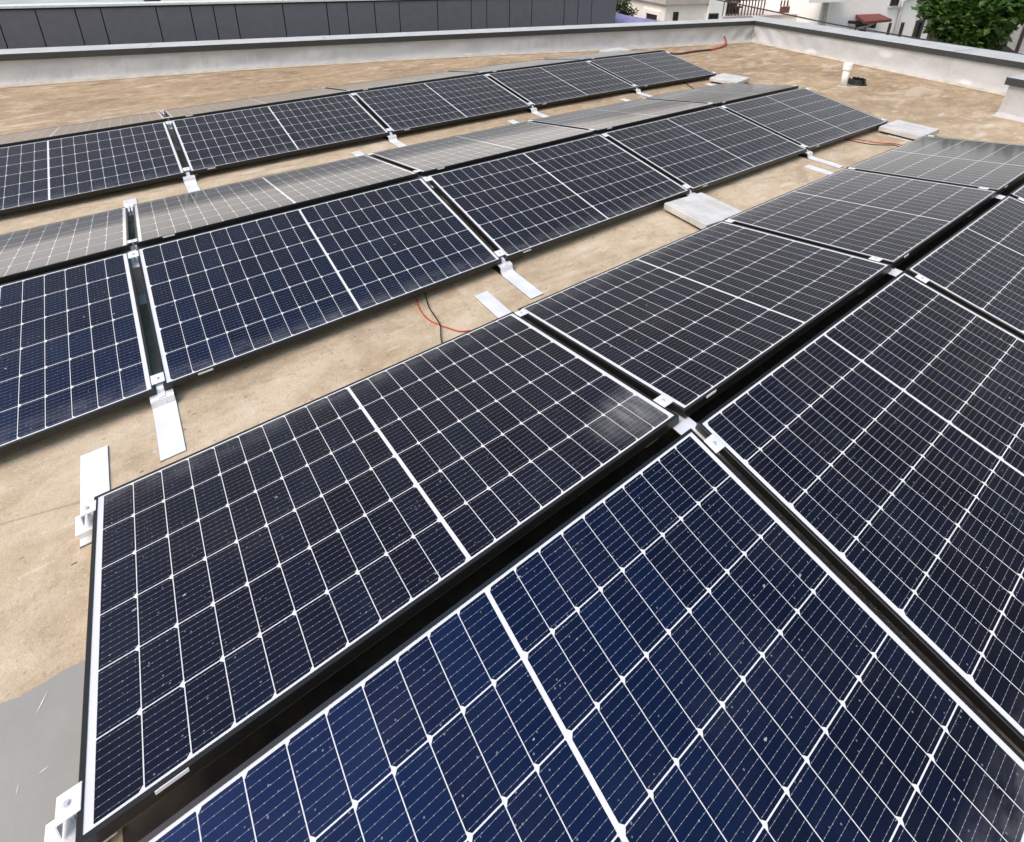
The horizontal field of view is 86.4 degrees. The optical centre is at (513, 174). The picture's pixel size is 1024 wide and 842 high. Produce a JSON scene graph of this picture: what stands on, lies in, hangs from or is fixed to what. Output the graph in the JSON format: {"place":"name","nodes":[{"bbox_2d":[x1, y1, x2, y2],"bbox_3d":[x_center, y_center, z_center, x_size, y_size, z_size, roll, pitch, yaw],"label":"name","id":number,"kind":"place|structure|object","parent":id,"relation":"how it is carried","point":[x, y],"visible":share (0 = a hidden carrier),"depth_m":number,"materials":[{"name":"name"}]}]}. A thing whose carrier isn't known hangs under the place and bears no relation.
{"place":"outdoors","nodes":[
{"label":"outdoors","id":0,"kind":"place"},
{"bbox_2d":[0,0,616,48],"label":"anthracite building","id":1,"kind":"structure","parent":0,"point":[40,23],"depth_m":12.97,"materials":[{"name":"grey metal"}]},
{"bbox_2d":[0,43,1023,841],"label":"roof deck","id":2,"kind":"structure","parent":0,"point":[44,575],"depth_m":3.35,"materials":[{"name":"beige concrete"}]},
{"bbox_2d":[0,660,108,841],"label":"walkway strip","id":3,"kind":"object","parent":2,"relation":"on","point":[34,743],"visible":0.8,"depth_m":1.34,"materials":[{"name":"grey concrete"}]},
{"bbox_2d":[44,781,117,841],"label":"ridge support","id":4,"kind":"object","parent":3,"relation":"on","point":[61,827],"visible":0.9,"depth_m":1.08,"materials":[{"name":"metal"}]},
{"bbox_2d":[75,312,678,841],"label":"solar panel","id":5,"kind":"object","parent":4,"relation":"on","point":[245,584],"visible":1,"depth_m":1.65,"materials":[{"name":"black glass"}]},
{"bbox_2d":[75,445,109,548],"bbox_3d":[-1.508,1.095,1.947,0.088,0.117,0.424,-15,28,-33],"label":"mounting foot","id":6,"kind":"object","parent":2,"relation":"on","point":[94,474],"visible":0.81,"depth_m":1.99},
{"bbox_2d":[123,198,137,221],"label":"mounting foot","id":7,"kind":"object","parent":2,"relation":"on","point":[129,204],"visible":0.66,"depth_m":4.05},
{"bbox_2d":[133,155,417,247],"bbox_3d":[-1.712,0.120,3.966,1.755,0.036,1.040,-16,18,-33],"label":"solar panel","id":8,"kind":"object","parent":7,"relation":"on","point":[173,217],"visible":0.99,"depth_m":3.80,"materials":[{"name":"grey glass"}]},
{"bbox_2d":[126,238,146,304],"bbox_3d":[-2.121,0.520,3.087,0.086,0.264,0.396,-15,28,-33],"label":"ridge support","id":9,"kind":"object","parent":2,"relation":"on","point":[133,254],"visible":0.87,"depth_m":2.99,"materials":[{"name":"metal"}]},
{"bbox_2d":[0,207,130,283],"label":"solar panel","id":10,"kind":"object","parent":9,"relation":"on","point":[29,252],"visible":0.87,"depth_m":3.19,"materials":[{"name":"grey glass"}]},
{"bbox_2d":[0,251,155,454],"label":"solar panel","id":11,"kind":"object","parent":9,"relation":"on","point":[73,348],"visible":0.92,"depth_m":2.44,"materials":[{"name":"blue glass"}]},
{"bbox_2d":[150,372,186,461],"bbox_3d":[-1.452,0.966,2.265,0.088,0.105,0.476,-15,28,-33],"label":"mounting foot","id":12,"kind":"object","parent":2,"relation":"on","point":[169,432],"visible":0.99,"depth_m":2.25},
{"bbox_2d":[136,177,501,390],"bbox_3d":[-1.080,0.475,3.156,1.755,0.035,1.040,-15,38,-33],"label":"solar panel","id":13,"kind":"object","parent":12,"relation":"on","point":[219,299],"visible":1,"depth_m":3.01,"materials":[{"name":"blue glass"}]},
{"bbox_2d":[165,117,180,150],"bbox_3d":[-3.277,-0.407,5.226,0.086,0.265,0.380,-15,28,-33],"label":"ridge support","id":14,"kind":"object","parent":2,"relation":"on","point":[172,133],"visible":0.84,"depth_m":5.15,"materials":[{"name":"metal"}]},
{"bbox_2d":[0,111,166,146],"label":"solar panel","id":15,"kind":"object","parent":14,"relation":"on","point":[18,138],"visible":0.95,"depth_m":5.12,"materials":[{"name":"grey glass"}]},
{"bbox_2d":[0,121,185,214],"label":"solar panel","id":16,"kind":"object","parent":14,"relation":"on","point":[45,172],"visible":1,"depth_m":4.42,"materials":[{"name":"black glass"}]},
{"bbox_2d":[182,167,199,192],"bbox_3d":[-2.615,0.039,4.411,0.088,0.101,0.476,-15,28,-33],"label":"mounting foot","id":17,"kind":"object","parent":2,"relation":"on","point":[190,182],"visible":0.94,"depth_m":4.45},
{"bbox_2d":[170,93,389,174],"bbox_3d":[-2.242,-0.452,5.301,1.755,0.036,1.040,-16,38,-33],"label":"solar panel","id":18,"kind":"object","parent":17,"relation":"on","point":[215,141],"visible":0.99,"depth_m":5.20,"materials":[{"name":"black glass"}]},
{"bbox_2d":[346,90,358,101],"bbox_3d":[-1.828,-0.815,6.192,0.086,0.265,0.380,-15,28,-33],"label":"ridge support","id":19,"kind":"object","parent":2,"relation":"on","point":[352,94],"visible":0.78,"depth_m":6.10,"materials":[{"name":"metal"}]},
{"bbox_2d":[326,71,482,92],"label":"solar panel","id":20,"kind":"object","parent":19,"relation":"on","point":[393,82],"visible":0.91,"depth_m":6.92,"materials":[{"name":"grey glass"}]},
{"bbox_2d":[351,151,372,156],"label":"mounting foot","id":21,"kind":"object","parent":2,"relation":"on","point":[357,153],"visible":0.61,"depth_m":5.07},
{"bbox_2d":[0,18,754,87],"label":"parapet wall","id":22,"kind":"structure","parent":2,"relation":"on","point":[20,67],"depth_m":8.70,"materials":[{"name":"white paint"}]},
{"bbox_2d":[383,128,406,147],"bbox_3d":[-1.166,-0.365,5.378,0.088,0.101,0.476,-15,28,-33],"label":"mounting foot","id":23,"kind":"object","parent":2,"relation":"on","point":[391,138],"visible":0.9,"depth_m":5.42},
{"bbox_2d":[411,170,434,189],"bbox_3d":[-0.672,0.117,4.054,0.086,0.264,0.396,-15,28,-33],"label":"ridge support","id":24,"kind":"object","parent":2,"relation":"on","point":[426,179],"visible":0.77,"depth_m":3.96,"materials":[{"name":"metal"}]},
{"bbox_2d":[424,293,441,342],"bbox_3d":[-0.418,0.752,2.889,0.032,0.007,0.606,-7,24,-18],"label":"black cable","id":25,"kind":"object","parent":2,"relation":"on","point":[435,317],"visible":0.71,"depth_m":2.88,"materials":[{"name":"black rubber"}]},
{"bbox_2d":[415,296,469,331],"bbox_3d":[-0.428,0.744,2.923,0.501,0.007,0.107,22,31,40],"label":"red cable","id":26,"kind":"object","parent":2,"relation":"on","point":[437,323],"visible":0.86,"depth_m":2.84,"materials":[{"name":"red rubber"}]},
{"bbox_2d":[474,291,530,322],"bbox_3d":[-0.060,0.694,2.916,0.088,0.117,0.424,-15,28,-33],"label":"mounting foot","id":27,"kind":"object","parent":2,"relation":"on","point":[493,305],"visible":0.59,"depth_m":2.98},
{"bbox_2d":[491,250,542,299],"bbox_3d":[-0.003,0.566,3.235,0.088,0.105,0.476,-15,28,-33],"label":"mounting foot","id":28,"kind":"object","parent":2,"relation":"on","point":[505,270],"visible":0.92,"depth_m":3.23},
{"bbox_2d":[507,120,533,123],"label":"mounting foot","id":29,"kind":"object","parent":2,"relation":"on","point":[512,121],"visible":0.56,"depth_m":6.04},
{"bbox_2d":[371,121,594,175],"bbox_3d":[-0.264,-0.278,4.936,1.755,0.035,1.040,-15,18,-33],"label":"solar panel","id":30,"kind":"object","parent":29,"relation":"on","point":[441,155],"visible":0.98,"depth_m":4.79,"materials":[{"name":"grey glass"}]},
{"bbox_2d":[524,102,548,117],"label":"mounting foot","id":31,"kind":"object","parent":2,"relation":"on","point":[533,110],"visible":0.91,"depth_m":6.40},
{"bbox_2d":[354,74,531,134],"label":"solar panel","id":32,"kind":"object","parent":31,"relation":"on","point":[406,108],"visible":1,"depth_m":6.18,"materials":[{"name":"black glass"}]},
{"bbox_2d":[122,177,1023,841],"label":"protection mat","id":33,"kind":"object","parent":2,"relation":"on","point":[150,819],"depth_m":1.65,"materials":[{"name":"black rubber"}]},
{"bbox_2d":[587,129,608,136],"bbox_3d":[0.776,-0.272,5.029,0.086,0.264,0.396,-15,28,-33],"label":"ridge support","id":34,"kind":"object","parent":2,"relation":"on","point":[605,135],"visible":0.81,"depth_m":4.93,"materials":[{"name":"metal"}]},
{"bbox_2d":[599,47,629,52],"bbox_3d":[1.889,-2.252,10.015,0.525,0.070,0.341,-15,28,-32],"label":"concrete paver","id":35,"kind":"object","parent":2,"relation":"on","point":[614,49],"visible":0.54,"depth_m":10.04,"materials":[{"name":"grey concrete"}]},
{"bbox_2d":[546,50,662,60],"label":"solar panel","id":36,"kind":"object","parent":35,"relation":"on","point":[600,55],"visible":0.91,"depth_m":8.91,"materials":[{"name":"grey glass"}]},
{"bbox_2d":[629,84,651,96],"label":"mounting foot","id":37,"kind":"object","parent":2,"relation":"on","point":[637,91],"visible":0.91,"depth_m":7.38},
{"bbox_2d":[488,61,635,107],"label":"solar panel","id":38,"kind":"object","parent":37,"relation":"on","point":[549,85],"visible":0.99,"depth_m":7.16,"materials":[{"name":"black glass"}]},
{"bbox_2d":[646,394,724,454],"bbox_3d":[0.626,1.004,2.014,0.086,0.267,0.384,-15,28,-33],"label":"ridge support","id":39,"kind":"object","parent":2,"relation":"on","point":[712,441],"visible":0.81,"depth_m":1.97,"materials":[{"name":"metal"}]},
{"bbox_2d":[138,428,1023,841],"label":"solar panel","id":40,"kind":"object","parent":39,"relation":"on","point":[690,634],"visible":1,"depth_m":1.27,"materials":[{"name":"blue glass"}]},
{"bbox_2d":[695,271,1023,752],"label":"solar panel","id":41,"kind":"object","parent":39,"relation":"on","point":[872,451],"visible":1,"depth_m":1.89,"materials":[{"name":"black glass"}]},
{"bbox_2d":[663,49,710,54],"bbox_3d":[3.382,-2.329,10.334,1.058,0.036,0.309,-5,24,-14],"label":"cable","id":42,"kind":"object","parent":2,"relation":"on","point":[689,51],"visible":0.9,"depth_m":10.29,"materials":[{"name":"black rubber"}]},
{"bbox_2d":[680,184,695,197],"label":"mounting foot","id":43,"kind":"object","parent":2,"relation":"on","point":[688,187],"visible":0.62,"depth_m":4.29},
{"bbox_2d":[426,134,689,261],"bbox_3d":[0.370,0.081,4.128,1.755,0.036,1.040,-15,37,-33],"label":"solar panel","id":44,"kind":"object","parent":43,"relation":"on","point":[511,207],"visible":0.99,"depth_m":4.01,"materials":[{"name":"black glass"}]},
{"bbox_2d":[664,192,741,228],"bbox_3d":[1.407,0.281,3.995,0.399,0.070,0.441,-12,26,-28],"label":"concrete paver","id":45,"kind":"object","parent":2,"relation":"on","point":[701,210],"visible":0.77,"depth_m":3.97,"materials":[{"name":"grey concrete"}]},
{"bbox_2d":[711,36,726,50],"bbox_3d":[4.160,-2.652,10.930,0.181,0.192,1.082,13,26,27],"label":"red conduit","id":46,"kind":"object","parent":2,"relation":"on","point":[725,39],"visible":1,"depth_m":10.84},
{"bbox_2d":[709,73,749,83],"bbox_3d":[3.251,-1.411,8.144,0.461,0.069,0.458,22,31,40],"label":"concrete paver","id":47,"kind":"object","parent":2,"relation":"on","point":[723,78],"visible":0.88,"depth_m":8.09,"materials":[{"name":"grey concrete"}]},
{"bbox_2d":[797,144,843,168],"bbox_3d":[2.894,-0.191,5.192,0.088,0.106,0.476,-15,28,-33],"label":"mounting foot","id":48,"kind":"object","parent":2,"relation":"on","point":[810,156],"visible":0.91,"depth_m":5.20},
{"bbox_2d":[602,106,807,192],"bbox_3d":[1.819,-0.299,5.106,1.755,0.036,1.040,-14,37,-33],"label":"solar panel","id":49,"kind":"object","parent":48,"relation":"on","point":[695,151],"visible":0.97,"depth_m":5.00,"materials":[{"name":"black glass"}]},
{"bbox_2d":[804,165,855,174],"bbox_3d":[2.838,-0.063,4.873,0.088,0.116,0.424,-15,28,-33],"label":"mounting foot","id":50,"kind":"object","parent":2,"relation":"on","point":[824,171],"visible":0.56,"depth_m":4.94},
{"bbox_2d":[725,169,997,268],"bbox_3d":[2.485,0.231,3.868,1.755,0.037,1.040,-14,18,-33],"label":"solar panel","id":51,"kind":"object","parent":50,"relation":"on","point":[894,221],"visible":0.94,"depth_m":3.73,"materials":[{"name":"black glass"}]},
{"bbox_2d":[837,62,852,86],"bbox_3d":[4.937,-1.483,8.096,0.170,0.348,0.170,-15,28,-33],"label":"vent pipe","id":52,"kind":"object","parent":2,"relation":"on","point":[847,67],"visible":1,"depth_m":8.06,"materials":[{"name":"white plastic"}]},
{"bbox_2d":[847,77,866,85],"bbox_3d":[5.230,-1.421,8.300,0.290,0.085,0.288,-15,28,-33],"label":"drain basket","id":53,"kind":"object","parent":2,"relation":"on","point":[857,81],"visible":0.96,"depth_m":8.23,"materials":[{"name":"black plastic"}]},
{"bbox_2d":[845,139,897,145],"bbox_3d":[3.793,-0.328,5.724,0.705,0.020,0.150,15,27,30],"label":"red cable","id":54,"kind":"object","parent":2,"relation":"on","point":[870,144],"visible":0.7,"depth_m":5.69,"materials":[{"name":"red rubber"}]},
{"bbox_2d":[848,137,900,144],"bbox_3d":[3.830,-0.352,5.788,0.761,0.020,0.144,16,28,32],"label":"red cable","id":55,"kind":"object","parent":2,"relation":"on","point":[874,142],"visible":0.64,"depth_m":5.75,"materials":[{"name":"red rubber"}]},
{"bbox_2d":[751,15,1023,95],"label":"parapet wall","id":56,"kind":"structure","parent":2,"relation":"on","point":[984,70],"depth_m":9.08,"materials":[{"name":"white paint"}]},
{"bbox_2d":[857,256,928,294],"bbox_3d":[2.075,0.621,2.991,0.086,0.267,0.384,-15,28,-33],"label":"ridge support","id":57,"kind":"object","parent":2,"relation":"on","point":[895,272],"visible":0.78,"depth_m":2.95,"materials":[{"name":"metal"}]},
{"bbox_2d":[904,195,1023,338],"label":"solar panel","id":58,"kind":"object","parent":57,"relation":"on","point":[976,264],"visible":0.96,"depth_m":3.03,"materials":[{"name":"black glass"}]},
{"bbox_2d":[878,120,939,139],"bbox_3d":[4.402,-0.482,6.044,0.472,0.070,0.461,-15,28,-32],"label":"concrete paver","id":59,"kind":"object","parent":2,"relation":"on","point":[906,130],"visible":0.88,"depth_m":6.00,"materials":[{"name":"grey concrete"}]},
{"bbox_2d":[888,135,934,141],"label":"mounting foot","id":60,"kind":"object","parent":2,"relation":"on","point":[905,138],"visible":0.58,"depth_m":5.93},
{"bbox_2d":[967,186,1023,216],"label":"ridge support","id":61,"kind":"object","parent":2,"relation":"on","point":[1001,197],"visible":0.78,"depth_m":3.95,"materials":[{"name":"metal"}]},
{"bbox_2d":[846,136,1023,194],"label":"solar panel","id":62,"kind":"object","parent":61,"relation":"on","point":[995,166],"visible":0.98,"depth_m":4.74,"materials":[{"name":"black glass"}]},
{"bbox_2d":[1009,184,1023,201],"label":"solar panel","id":63,"kind":"object","parent":61,"relation":"on","point":[1018,192],"visible":0.64,"depth_m":3.94,"materials":[{"name":"black glass"}]},
{"bbox_2d":[992,74,1023,122],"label":"parapet block","id":64,"kind":"structure","parent":2,"relation":"on","point":[1011,107],"depth_m":6.72,"materials":[{"name":"white concrete"}]},
{"bbox_2d":[726,1,741,13],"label":"sun lounger","id":65,"kind":"object","parent":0,"point":[734,7],"visible":0.27,"depth_m":20.29,"materials":[{"name":"black plastic"}]},
{"bbox_2d":[718,0,1023,54],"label":"overhead wire","id":66,"kind":"object","parent":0,"point":[854,27],"visible":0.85,"depth_m":12.29,"materials":[{"name":"black plastic"}]},
{"bbox_2d":[1003,25,1023,53],"bbox_3d":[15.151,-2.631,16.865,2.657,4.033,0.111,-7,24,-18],"label":"building","id":67,"kind":"structure","parent":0,"point":[1017,44],"depth_m":16.20,"materials":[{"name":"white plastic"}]},
{"label":"ground","id":68,"kind":"structure","parent":0,"visible":0},
{"bbox_2d":[616,0,638,15],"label":"shrub","id":69,"kind":"object","parent":68,"relation":"on","point":[623,8],"visible":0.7,"depth_m":17.84,"materials":[{"name":"green plant"}]},
{"bbox_2d":[615,13,659,22],"bbox_3d":[3.450,-2.778,16.838,3.978,4.020,2.600,-7,24,-18],"label":"awning","id":70,"kind":"object","parent":68,"relation":"on","point":[621,18],"visible":0.11,"depth_m":17.27,"materials":[{"name":"purple fabric"}]},
{"bbox_2d":[621,0,726,20],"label":"cream house","id":71,"kind":"structure","parent":68,"relation":"on","point":[671,10],"depth_m":19.46,"materials":[{"name":"paint"}]},
{"bbox_2d":[642,8,660,19],"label":"window","id":72,"kind":"structure","parent":71,"relation":"in","point":[647,13],"depth_m":19.82,"materials":[{"name":"white paint"}]},
{"bbox_2d":[672,12,678,20],"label":"window","id":73,"kind":"structure","parent":71,"relation":"in","point":[675,14],"depth_m":19.25,"materials":[{"name":"grey glass"}]},
{"bbox_2d":[708,13,718,18],"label":"window","id":74,"kind":"structure","parent":71,"relation":"in","point":[711,15],"depth_m":19.58,"materials":[{"name":"grey glass"}]},
{"bbox_2d":[721,0,797,20],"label":"terrace house","id":75,"kind":"structure","parent":68,"relation":"on","point":[745,12],"depth_m":20.36,"materials":[{"name":"beige paint"}]},
{"bbox_2d":[738,0,933,39],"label":"white house","id":76,"kind":"structure","parent":68,"relation":"on","point":[901,14],"depth_m":20.57,"materials":[{"name":"paint"}]},
{"bbox_2d":[848,14,891,31],"bbox_3d":[13.138,-5.252,20.168,1.892,1.184,0.998,-7,24,-18],"label":"door canopy","id":77,"kind":"object","parent":76,"relation":"attached to","point":[869,21],"visible":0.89,"depth_m":19.85,"materials":[{"name":"red metal"}]},
{"bbox_2d":[886,23,891,34],"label":"window","id":78,"kind":"structure","parent":76,"relation":"in","point":[889,26],"depth_m":21.06,"materials":[{"name":"black glass"}]},
{"bbox_2d":[888,0,901,7],"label":"window","id":79,"kind":"structure","parent":76,"relation":"in","point":[893,3],"depth_m":20.66,"materials":[{"name":"white glass"}]},
{"bbox_2d":[898,22,904,36],"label":"window","id":80,"kind":"structure","parent":76,"relation":"in","point":[902,23],"depth_m":21.28,"materials":[{"name":"black glass"}]},
{"bbox_2d":[912,20,924,38],"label":"door","id":81,"kind":"structure","parent":76,"relation":"in","point":[918,27],"depth_m":21.56,"materials":[{"name":"black glass"}]},
{"bbox_2d":[911,0,1023,50],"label":"leafy tree","id":82,"kind":"object","parent":68,"relation":"on","point":[990,24],"visible":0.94,"depth_m":12.10,"materials":[{"name":"green plant"}]},
{"bbox_2d":[1000,43,1015,52],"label":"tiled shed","id":83,"kind":"structure","parent":68,"relation":"on","point":[1007,49],"depth_m":13.52,"materials":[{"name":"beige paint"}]},
{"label":"mounting foot","id":84,"kind":"object","parent":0,"visible":0},
{"bbox_2d":[518,221,891,417],"bbox_3d":[1.038,0.608,2.889,1.755,0.037,1.040,-15,18,-33],"label":"solar panel","id":85,"kind":"object","parent":84,"relation":"on","point":[687,325],"visible":0.96,"depth_m":2.71,"materials":[{"name":"black glass"}]},
{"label":"mounting foot","id":86,"kind":"object","parent":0,"visible":0},
{"bbox_2d":[721,88,887,150],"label":"solar panel","id":87,"kind":"object","parent":86,"relation":"on","point":[811,120],"visible":0.94,"depth_m":6.00,"materials":[{"name":"black glass"}]},
{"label":"mounting foot","id":88,"kind":"object","parent":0,"visible":0},
{"bbox_2d":[529,99,712,133],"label":"solar panel","id":89,"kind":"object","parent":88,"relation":"on","point":[606,118],"visible":0.94,"depth_m":5.78,"materials":[{"name":"grey glass"}]},
{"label":"mounting foot","id":90,"kind":"object","parent":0,"visible":0},
{"bbox_2d":[587,51,715,88],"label":"solar panel","id":91,"kind":"object","parent":90,"relation":"on","point":[640,71],"visible":0.98,"depth_m":8.15,"materials":[{"name":"black glass"}]},
{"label":"mounting foot","id":92,"kind":"object","parent":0,"visible":0},
{"bbox_2d":[164,88,348,119],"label":"solar panel","id":93,"kind":"object","parent":92,"relation":"on","point":[208,109],"visible":0.98,"depth_m":5.95,"materials":[{"name":"grey glass"}]},
{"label":"mounting foot","id":94,"kind":"object","parent":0,"visible":0},
{"bbox_2d":[449,59,583,73],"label":"solar panel","id":95,"kind":"object","parent":94,"relation":"on","point":[514,66],"visible":0.94,"depth_m":7.91,"materials":[{"name":"grey glass"}]},
{"bbox_3d":[2.225,-0.646,6.009,0.086,0.265,0.396,-15,28,-33],"label":"ridge support","id":96,"kind":"object","parent":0,"visible":0},
{"bbox_2d":[645,83,797,106],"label":"solar panel","id":97,"kind":"object","parent":96,"relation":"on","point":[722,94],"visible":0.97,"depth_m":6.78,"materials":[{"name":"grey glass"}]}
]}

